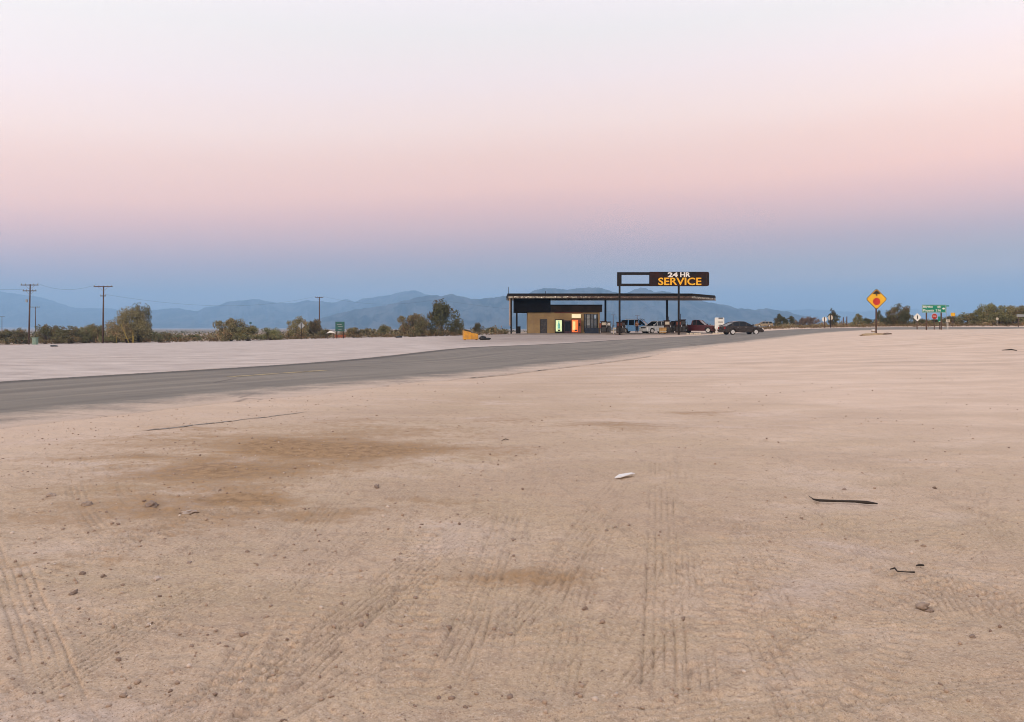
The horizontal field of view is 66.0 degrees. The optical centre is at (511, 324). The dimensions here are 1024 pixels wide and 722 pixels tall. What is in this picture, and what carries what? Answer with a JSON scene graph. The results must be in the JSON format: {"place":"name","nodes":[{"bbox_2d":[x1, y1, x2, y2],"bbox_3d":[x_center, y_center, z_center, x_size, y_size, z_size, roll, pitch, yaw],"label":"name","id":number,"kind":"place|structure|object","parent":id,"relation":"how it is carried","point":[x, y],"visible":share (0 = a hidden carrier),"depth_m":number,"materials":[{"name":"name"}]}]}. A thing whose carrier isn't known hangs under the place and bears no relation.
{"place":"outdoors","nodes":[
{"label":"outdoors","id":0,"kind":"place"},
{"bbox_2d":[0,291,125,326],"bbox_3d":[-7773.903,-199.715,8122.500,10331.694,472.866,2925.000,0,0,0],"label":"mountain range","id":1,"kind":"structure","parent":0,"point":[14,309],"depth_m":8023.94,"materials":[{"name":"blue stone"}]},
{"bbox_2d":[98,290,427,327],"bbox_3d":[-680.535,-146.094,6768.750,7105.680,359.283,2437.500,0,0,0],"label":"mountain range","id":2,"kind":"structure","parent":0,"point":[256,313],"depth_m":7000.92,"materials":[{"name":"blue stone"}]},
{"bbox_2d":[0,325,1023,721],"bbox_3d":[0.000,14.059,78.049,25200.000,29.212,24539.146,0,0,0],"label":"ground","id":3,"kind":"structure","parent":0,"point":[858,659],"depth_m":4.94,"materials":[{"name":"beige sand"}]},
{"bbox_2d":[0,329,25,344],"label":"shrub","id":4,"kind":"object","parent":3,"relation":"on","point":[6,335],"visible":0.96,"depth_m":138.55,"materials":[{"name":"green plant"}]},
{"bbox_2d":[12,327,27,343],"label":"shrub","id":5,"kind":"object","parent":3,"relation":"on","point":[22,333],"visible":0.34,"depth_m":142.74,"materials":[{"name":"green plant"}]},
{"bbox_2d":[21,283,37,343],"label":"utility pole","id":6,"kind":"object","parent":3,"relation":"on","point":[29,290],"visible":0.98,"depth_m":134.89,"materials":[{"name":"brown wood"}]},
{"bbox_2d":[32,337,38,344],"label":"utility cabinet","id":7,"kind":"object","parent":3,"relation":"on","point":[34,340],"visible":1,"depth_m":131.70,"materials":[{"name":"green metal"}]},
{"bbox_2d":[27,324,58,343],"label":"shrub","id":8,"kind":"object","parent":3,"relation":"on","point":[45,331],"visible":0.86,"depth_m":139.53,"materials":[{"name":"green plant"}]},
{"bbox_2d":[46,492,55,496],"bbox_3d":[-3.597,1.332,6.145,0.079,0.040,0.067,0,0,17],"label":"stone","id":9,"kind":"object","parent":3,"relation":"on","point":[49,494],"visible":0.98,"depth_m":6.13,"materials":[{"name":"stone"}]},
{"bbox_2d":[50,326,90,343],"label":"shrub","id":10,"kind":"object","parent":3,"relation":"on","point":[63,335],"visible":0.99,"depth_m":137.13,"materials":[{"name":"green plant"}]},
{"bbox_2d":[68,589,77,595],"bbox_3d":[-2.174,1.328,3.902,0.036,0.029,0.054,0,0,-13],"label":"stone","id":11,"kind":"object","parent":3,"relation":"on","point":[73,592],"visible":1,"depth_m":3.89,"materials":[{"name":"stone"}]},
{"bbox_2d":[81,501,92,506],"bbox_3d":[-3.180,1.347,5.895,0.090,0.044,0.072,0,0,32],"label":"stone","id":12,"kind":"object","parent":3,"relation":"on","point":[87,503],"visible":0.92,"depth_m":5.88,"materials":[{"name":"beige stone"}]},
{"bbox_2d":[77,325,96,342],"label":"shrub","id":13,"kind":"object","parent":3,"relation":"on","point":[83,332],"visible":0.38,"depth_m":141.41,"materials":[{"name":"green plant"}]},
{"bbox_2d":[83,323,105,342],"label":"shrub","id":14,"kind":"object","parent":3,"relation":"on","point":[95,331],"visible":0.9,"depth_m":138.52,"materials":[{"name":"green plant"}]},
{"bbox_2d":[94,285,112,342],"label":"utility pole","id":15,"kind":"object","parent":3,"relation":"on","point":[103,311],"visible":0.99,"depth_m":134.90,"materials":[{"name":"brown wood"}]},
{"bbox_2d":[99,328,124,342],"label":"shrub","id":16,"kind":"object","parent":3,"relation":"on","point":[111,338],"visible":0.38,"depth_m":136.41,"materials":[{"name":"green plant"}]},
{"bbox_2d":[104,306,153,342],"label":"desert tree","id":17,"kind":"object","parent":3,"relation":"on","point":[129,329],"visible":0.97,"depth_m":135.50,"materials":[{"name":"green plant"}]},
{"bbox_2d":[130,302,152,342],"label":"desert tree","id":18,"kind":"object","parent":3,"relation":"on","point":[144,312],"visible":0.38,"depth_m":138.77,"materials":[{"name":"green plant"}]},
{"bbox_2d":[136,331,163,341],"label":"shrub","id":19,"kind":"object","parent":3,"relation":"on","point":[158,335],"visible":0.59,"depth_m":140.09,"materials":[{"name":"green plant"}]},
{"bbox_2d":[145,500,158,507],"bbox_3d":[-2.674,1.341,5.852,0.100,0.063,0.182,0,0,-23],"label":"stone","id":20,"kind":"object","parent":3,"relation":"on","point":[152,503],"visible":0.93,"depth_m":5.81,"materials":[{"name":"brown stone"}]},
{"bbox_2d":[153,575,161,580],"bbox_3d":[-1.867,1.341,4.150,0.042,0.032,0.054,0,0,-37],"label":"stone","id":21,"kind":"object","parent":3,"relation":"on","point":[157,577],"visible":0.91,"depth_m":4.14,"materials":[{"name":"stone"}]},
{"bbox_2d":[156,332,172,341],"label":"shrub","id":22,"kind":"object","parent":3,"relation":"on","point":[166,336],"visible":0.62,"depth_m":143.71,"materials":[{"name":"green plant"}]},
{"bbox_2d":[36,411,308,440],"bbox_3d":[-4.230,1.341,10.555,0.130,0.023,4.004,0,0,38],"label":"asphalt edge","id":23,"kind":"object","parent":3,"relation":"on","point":[204,423],"visible":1,"depth_m":10.54,"materials":[{"name":"grey asphalt"}]},
{"bbox_2d":[179,509,197,513],"bbox_3d":[-2.316,1.346,5.650,0.141,0.034,0.080,0,0,-22],"label":"stone","id":24,"kind":"object","parent":3,"relation":"on","point":[190,511],"visible":0.99,"depth_m":5.63,"materials":[{"name":"beige stone"}]},
{"bbox_2d":[186,334,204,340],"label":"shrub","id":25,"kind":"object","parent":3,"relation":"on","point":[195,335],"visible":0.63,"depth_m":151.58,"materials":[{"name":"green plant"}]},
{"bbox_2d":[212,318,247,341],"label":"shrub","id":26,"kind":"object","parent":3,"relation":"on","point":[232,324],"visible":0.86,"depth_m":135.28,"materials":[{"name":"green plant"}]},
{"bbox_2d":[232,325,264,340],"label":"shrub","id":27,"kind":"object","parent":3,"relation":"on","point":[245,332],"visible":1,"depth_m":133.44,"materials":[{"name":"green plant"}]},
{"bbox_2d":[0,330,502,344],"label":"dry scrub","id":28,"kind":"object","parent":3,"relation":"on","point":[176,339],"visible":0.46,"depth_m":137.98,"materials":[{"name":"brown plant"}]},
{"bbox_2d":[0,325,503,343],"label":"green scrub","id":29,"kind":"object","parent":3,"relation":"on","point":[213,335],"visible":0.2,"depth_m":143.79,"materials":[{"name":"green plant"}]},
{"bbox_2d":[255,327,284,339],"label":"shrub","id":30,"kind":"object","parent":3,"relation":"on","point":[273,334],"visible":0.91,"depth_m":136.36,"materials":[{"name":"green plant"}]},
{"bbox_2d":[286,316,309,338],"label":"shrub","id":31,"kind":"object","parent":3,"relation":"on","point":[294,323],"visible":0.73,"depth_m":145.09,"materials":[{"name":"green plant"}]},
{"bbox_2d":[298,322,304,338],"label":"diamond sign","id":32,"kind":"object","parent":3,"relation":"on","point":[301,325],"visible":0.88,"depth_m":132.99,"materials":[{"name":"metal"}]},
{"bbox_2d":[307,319,322,338],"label":"shrub","id":33,"kind":"object","parent":3,"relation":"on","point":[315,326],"visible":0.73,"depth_m":149.33,"materials":[{"name":"green plant"}]},
{"bbox_2d":[315,329,332,337],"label":"shrub","id":34,"kind":"object","parent":3,"relation":"on","point":[323,332],"visible":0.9,"depth_m":141.65,"materials":[{"name":"green plant"}]},
{"bbox_2d":[335,322,345,338],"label":"highway board","id":35,"kind":"object","parent":3,"relation":"on","point":[339,326],"visible":0.9,"depth_m":133.99,"materials":[{"name":"metal"}]},
{"bbox_2d":[345,327,363,337],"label":"shrub","id":36,"kind":"object","parent":3,"relation":"on","point":[354,330],"visible":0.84,"depth_m":145.74,"materials":[{"name":"green plant"}]},
{"bbox_2d":[363,328,376,336],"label":"shrub","id":37,"kind":"object","parent":3,"relation":"on","point":[371,331],"visible":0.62,"depth_m":149.47,"materials":[{"name":"green plant"}]},
{"bbox_2d":[377,324,395,336],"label":"shrub","id":38,"kind":"object","parent":3,"relation":"on","point":[384,329],"visible":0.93,"depth_m":145.47,"materials":[{"name":"green plant"}]},
{"bbox_2d":[30,320,773,336],"bbox_3d":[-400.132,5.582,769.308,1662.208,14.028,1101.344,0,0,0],"label":"plain scrub","id":39,"kind":"object","parent":3,"relation":"on","point":[175,332],"visible":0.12,"depth_m":311.42,"materials":[{"name":"green plant"}]},
{"bbox_2d":[397,313,426,336],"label":"shrub","id":40,"kind":"object","parent":3,"relation":"on","point":[409,324],"visible":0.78,"depth_m":141.15,"materials":[{"name":"green plant"}]},
{"bbox_2d":[410,321,439,336],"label":"shrub","id":41,"kind":"object","parent":3,"relation":"on","point":[419,330],"visible":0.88,"depth_m":139.39,"materials":[{"name":"green plant"}]},
{"bbox_2d":[427,298,461,335],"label":"desert tree","id":42,"kind":"object","parent":3,"relation":"on","point":[441,312],"visible":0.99,"depth_m":138.13,"materials":[{"name":"green plant"}]},
{"bbox_2d":[449,320,465,335],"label":"shrub","id":43,"kind":"object","parent":3,"relation":"on","point":[461,328],"visible":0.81,"depth_m":140.47,"materials":[{"name":"green plant"}]},
{"bbox_2d":[463,330,477,339],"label":"dumpster","id":44,"kind":"object","parent":3,"relation":"on","point":[468,334],"visible":0.98,"depth_m":79.51,"materials":[{"name":"yellow metal"}]},
{"bbox_2d":[473,322,483,334],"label":"shrub","id":45,"kind":"object","parent":3,"relation":"on","point":[477,326],"visible":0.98,"depth_m":149.70,"materials":[{"name":"green plant"}]},
{"bbox_2d":[482,326,498,334],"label":"shrub","id":46,"kind":"object","parent":3,"relation":"on","point":[491,328],"visible":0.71,"depth_m":147.62,"materials":[{"name":"green plant"}]},
{"bbox_2d":[452,356,648,379],"bbox_3d":[2.217,1.318,25.600,0.295,0.040,16.062,0,0,28],"label":"asphalt edge","id":47,"kind":"object","parent":3,"relation":"on","point":[553,368],"visible":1,"depth_m":23.23,"materials":[{"name":"grey asphalt"}]},
{"bbox_2d":[508,332,711,334],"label":"forecourt","id":48,"kind":"structure","parent":3,"relation":"on","point":[600,334],"depth_m":101.25,"materials":[{"name":"concrete"}]},
{"bbox_2d":[513,298,601,332],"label":"gas station shop","id":49,"kind":"structure","parent":48,"relation":"on","point":[543,314],"depth_m":107.50,"materials":[{"name":"beige paint"}]},
{"bbox_2d":[540,319,546,332],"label":"door","id":50,"kind":"structure","parent":49,"relation":"in","point":[543,322],"depth_m":107.57,"materials":[{"name":"black paint"}]},
{"bbox_2d":[572,314,580,317],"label":"wall sign","id":51,"kind":"object","parent":49,"relation":"attached to","point":[576,315],"visible":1,"depth_m":107.10,"materials":[{"name":"yellow plastic"}]},
{"bbox_2d":[584,314,597,327],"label":"window","id":52,"kind":"structure","parent":49,"relation":"in","point":[593,322],"depth_m":107.60,"materials":[{"name":"grey glass"}]},
{"bbox_2d":[555,319,563,332],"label":"vending machine","id":53,"kind":"object","parent":48,"relation":"on","point":[559,325],"visible":0.96,"depth_m":106.47,"materials":[{"name":"green metal"}]},
{"bbox_2d":[564,320,570,332],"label":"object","id":54,"kind":"object","parent":48,"relation":"on","point":[567,326],"visible":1,"depth_m":106.47,"materials":[{"name":"metal"}]},
{"bbox_2d":[571,319,580,332],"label":"vending machine","id":55,"kind":"object","parent":48,"relation":"on","point":[575,325],"visible":0.94,"depth_m":106.47,"materials":[{"name":"orange metal"}]},
{"bbox_2d":[600,321,607,333],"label":"fuel pump","id":56,"kind":"object","parent":48,"relation":"on","point":[603,327],"visible":0.89,"depth_m":104.75,"materials":[{"name":"metal"}]},
{"bbox_2d":[605,320,612,333],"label":"fuel pump","id":57,"kind":"object","parent":48,"relation":"on","point":[608,327],"visible":0.89,"depth_m":105.05,"materials":[{"name":"metal"}]},
{"bbox_2d":[506,287,715,333],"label":"gas station canopy","id":58,"kind":"object","parent":48,"relation":"on","point":[605,297],"visible":0.94,"depth_m":104.00,"materials":[{"name":"black metal"}]},
{"bbox_2d":[615,322,623,334],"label":"fuel pump","id":59,"kind":"object","parent":48,"relation":"on","point":[617,328],"visible":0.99,"depth_m":100.64,"materials":[{"name":"metal"}]},
{"bbox_2d":[622,322,626,333],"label":"fuel pump","id":60,"kind":"object","parent":48,"relation":"on","point":[624,327],"visible":0.59,"depth_m":105.24,"materials":[{"name":"metal"}]},
{"bbox_2d":[621,319,648,332],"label":"camper van","id":61,"kind":"object","parent":48,"relation":"on","point":[630,325],"visible":0.41,"depth_m":113.47,"materials":[{"name":"blue paint"}]},
{"bbox_2d":[639,321,663,332],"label":"parked car","id":62,"kind":"object","parent":48,"relation":"on","point":[651,326],"visible":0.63,"depth_m":108.58,"materials":[{"name":"silver metal"}]},
{"bbox_2d":[659,328,666,333],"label":"crate","id":63,"kind":"object","parent":48,"relation":"on","point":[662,330],"visible":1,"depth_m":102.30,"materials":[{"name":"beige wood"}]},
{"bbox_2d":[663,320,671,333],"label":"fuel pump","id":64,"kind":"object","parent":48,"relation":"on","point":[667,326],"visible":0.76,"depth_m":103.34,"materials":[{"name":"metal"}]},
{"bbox_2d":[668,317,674,332],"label":"fuel pump","id":65,"kind":"object","parent":48,"relation":"on","point":[672,328],"visible":0.55,"depth_m":105.14,"materials":[{"name":"metal"}]},
{"bbox_2d":[674,321,682,332],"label":"fuel pump","id":66,"kind":"object","parent":48,"relation":"on","point":[676,326],"visible":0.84,"depth_m":104.56,"materials":[{"name":"metal"}]},
{"bbox_2d":[680,314,687,332],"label":"fuel pump","id":67,"kind":"object","parent":48,"relation":"on","point":[684,328],"visible":0.83,"depth_m":104.75,"materials":[{"name":"metal"}]},
{"bbox_2d":[686,320,717,332],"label":"pickup truck","id":68,"kind":"object","parent":48,"relation":"on","point":[698,325],"visible":0.57,"depth_m":107.15,"materials":[{"name":"red paint"}]},
{"bbox_2d":[712,318,723,333],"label":"price board","id":69,"kind":"object","parent":48,"relation":"on","point":[719,322],"visible":0.57,"depth_m":100.88,"materials":[{"name":"white paint"}]},
{"bbox_2d":[615,472,634,477],"bbox_3d":[0.993,1.335,6.973,0.252,0.026,0.075,0,0,-37],"label":"paper scrap","id":70,"kind":"object","parent":3,"relation":"on","point":[623,475],"visible":1,"depth_m":6.96,"materials":[{"name":"white paper"}]},
{"bbox_2d":[617,272,708,334],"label":"roadside sign","id":71,"kind":"object","parent":3,"relation":"on","point":[678,279],"visible":0.99,"depth_m":99.80,"materials":[{"name":"black metal"}]},
{"bbox_2d":[754,321,772,326],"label":"station wagon","id":72,"kind":"object","parent":3,"relation":"on","point":[765,323],"visible":0.87,"depth_m":214.16,"materials":[{"name":"beige paint"}]},
{"bbox_2d":[773,313,788,325],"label":"evergreen tree","id":73,"kind":"object","parent":3,"relation":"on","point":[779,318],"visible":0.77,"depth_m":169.62,"materials":[{"name":"green plant"}]},
{"bbox_2d":[782,316,797,326],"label":"evergreen tree","id":74,"kind":"object","parent":3,"relation":"on","point":[791,319],"visible":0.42,"depth_m":171.91,"materials":[{"name":"green plant"}]},
{"bbox_2d":[800,316,819,325],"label":"shrub","id":75,"kind":"object","parent":3,"relation":"on","point":[808,320],"visible":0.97,"depth_m":159.58,"materials":[{"name":"green plant"}]},
{"bbox_2d":[827,308,835,324],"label":"cypress tree","id":76,"kind":"object","parent":3,"relation":"on","point":[833,312],"visible":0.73,"depth_m":159.81,"materials":[{"name":"green plant"}]},
{"bbox_2d":[833,314,840,321],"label":"cypress tree","id":77,"kind":"object","parent":3,"relation":"on","point":[837,317],"visible":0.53,"depth_m":161.88,"materials":[{"name":"green plant"}]},
{"bbox_2d":[812,498,877,503],"bbox_3d":[2.511,1.334,5.941,0.461,0.028,0.061,0,0,9],"label":"stick","id":78,"kind":"object","parent":3,"relation":"on","point":[848,501],"visible":1,"depth_m":5.94,"materials":[{"name":"brown wood"}]},
{"bbox_2d":[851,314,867,326],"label":"evergreen tree","id":79,"kind":"object","parent":3,"relation":"on","point":[857,318],"visible":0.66,"depth_m":144.73,"materials":[{"name":"plant"}]},
{"bbox_2d":[863,318,873,324],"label":"shrub","id":80,"kind":"object","parent":3,"relation":"on","point":[866,320],"visible":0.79,"depth_m":145.80,"materials":[{"name":"green plant"}]},
{"bbox_2d":[860,333,884,335],"bbox_3d":[26.524,0.781,57.590,2.173,0.294,1.378,0,0,0],"label":"dirt mound","id":81,"kind":"object","parent":3,"relation":"on","point":[866,334],"visible":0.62,"depth_m":57.23,"materials":[{"name":"beige soil"}]},
{"bbox_2d":[867,289,885,332],"bbox_3d":[26.842,-0.707,58.038,1.441,3.745,0.115,0,0,0],"label":"stop ahead sign","id":82,"kind":"object","parent":3,"relation":"on","point":[876,299],"visible":0.96,"depth_m":57.99,"materials":[{"name":"yellow metal"}]},
{"bbox_2d":[872,310,881,323],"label":"evergreen tree","id":83,"kind":"object","parent":3,"relation":"on","point":[879,313],"visible":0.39,"depth_m":145.99,"materials":[{"name":"green plant"}]},
{"bbox_2d":[879,316,898,325],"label":"shrub","id":84,"kind":"object","parent":3,"relation":"on","point":[882,319],"visible":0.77,"depth_m":141.30,"materials":[{"name":"green plant"}]},
{"bbox_2d":[758,322,1023,329],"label":"dry grass","id":85,"kind":"structure","parent":3,"relation":"on","point":[862,325],"depth_m":130.03,"materials":[{"name":"beige plant"}]},
{"bbox_2d":[772,318,1023,328],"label":"roadside scrub","id":86,"kind":"object","parent":3,"relation":"on","point":[826,324],"visible":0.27,"depth_m":141.36,"materials":[{"name":"green plant"}]},
{"bbox_2d":[885,303,910,325],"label":"shrub","id":87,"kind":"object","parent":3,"relation":"on","point":[895,310],"visible":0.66,"depth_m":141.32,"materials":[{"name":"green plant"}]},
{"bbox_2d":[890,567,914,572],"bbox_3d":[2.118,1.334,4.274,0.109,0.017,0.058,0,0,0],"label":"twig","id":88,"kind":"object","parent":3,"relation":"on","point":[903,571],"visible":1,"depth_m":4.25,"materials":[{"name":"brown wood"}]},
{"bbox_2d":[897,311,916,324],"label":"shrub","id":89,"kind":"object","parent":3,"relation":"on","point":[903,317],"visible":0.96,"depth_m":139.53,"materials":[{"name":"green plant"}]},
{"bbox_2d":[914,313,920,328],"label":"object marker sign","id":90,"kind":"object","parent":3,"relation":"on","point":[917,316],"visible":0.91,"depth_m":89.99,"materials":[{"name":"white metal"}]},
{"bbox_2d":[916,602,929,609],"bbox_3d":[1.952,1.342,3.750,0.072,0.045,0.061,0,0,-2],"label":"stone","id":91,"kind":"object","parent":3,"relation":"on","point":[922,605],"visible":0.95,"depth_m":3.73,"materials":[{"name":"beige stone"}]},
{"bbox_2d":[912,318,937,324],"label":"shrub","id":92,"kind":"object","parent":3,"relation":"on","point":[923,320],"visible":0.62,"depth_m":145.28,"materials":[{"name":"green plant"}]},
{"bbox_2d":[922,305,945,329],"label":"distance sign","id":93,"kind":"object","parent":3,"relation":"on","point":[940,309],"visible":0.99,"depth_m":79.99,"materials":[{"name":"green metal"}]},
{"bbox_2d":[932,313,936,329],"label":"stop sign","id":94,"kind":"object","parent":3,"relation":"on","point":[934,316],"visible":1,"depth_m":83.99,"materials":[{"name":"red metal"}]},
{"bbox_2d":[942,315,962,324],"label":"shrub","id":95,"kind":"object","parent":3,"relation":"on","point":[944,319],"visible":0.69,"depth_m":143.44,"materials":[{"name":"green plant"}]},
{"bbox_2d":[954,312,979,325],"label":"shrub","id":96,"kind":"object","parent":3,"relation":"on","point":[970,318],"visible":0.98,"depth_m":141.50,"materials":[{"name":"green plant"}]},
{"bbox_2d":[972,310,979,325],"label":"shrub","id":97,"kind":"object","parent":3,"relation":"on","point":[975,313],"visible":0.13,"depth_m":145.65,"materials":[{"name":"green plant"}]},
{"bbox_2d":[975,303,1007,324],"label":"shrub","id":98,"kind":"object","parent":3,"relation":"on","point":[989,308],"visible":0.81,"depth_m":139.43,"materials":[{"name":"green plant"}]},
{"bbox_2d":[977,310,1017,325],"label":"shrub","id":99,"kind":"object","parent":3,"relation":"on","point":[1006,316],"visible":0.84,"depth_m":137.89,"materials":[{"name":"green plant"}]},
{"bbox_2d":[1003,305,1023,324],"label":"shrub","id":100,"kind":"object","parent":3,"relation":"on","point":[1012,308],"visible":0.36,"depth_m":139.77,"materials":[{"name":"green plant"}]},
{"bbox_2d":[1013,305,1023,323],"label":"shrub","id":101,"kind":"object","parent":3,"relation":"on","point":[1022,308],"visible":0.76,"depth_m":139.31,"materials":[{"name":"green plant"}]},
{"bbox_2d":[0,327,1023,428],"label":"road","id":102,"kind":"structure","parent":0,"point":[35,402],"depth_m":19.76,"materials":[{"name":"grey asphalt"}]},
{"bbox_2d":[227,370,326,376],"bbox_3d":[-6.286,1.326,21.372,0.337,0.004,3.320,0,0,31],"label":"line","id":103,"kind":"object","parent":102,"relation":"on","point":[273,373],"visible":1,"depth_m":20.82,"materials":[{"name":"yellow paint"}]},
{"bbox_2d":[718,321,763,334],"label":"sedan","id":104,"kind":"object","parent":102,"relation":"on","point":[732,327],"visible":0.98,"depth_m":88.71,"materials":[{"name":"black metal"}]},
{"bbox_2d":[0,0,1023,314],"label":"sky","id":105,"kind":"structure","parent":0,"point":[794,154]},
{"bbox_2d":[307,287,828,328],"bbox_3d":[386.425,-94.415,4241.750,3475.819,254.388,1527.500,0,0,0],"label":"mountain range","id":106,"kind":"structure","parent":0,"point":[486,313],"depth_m":4297.13,"materials":[{"name":"blue stone"}]},
{"bbox_2d":[782,309,1017,323],"bbox_3d":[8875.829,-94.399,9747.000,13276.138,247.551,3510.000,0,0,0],"label":"mountain range","id":107,"kind":"structure","parent":0,"point":[821,314],"depth_m":10318.14,"materials":[{"name":"blue stone"}]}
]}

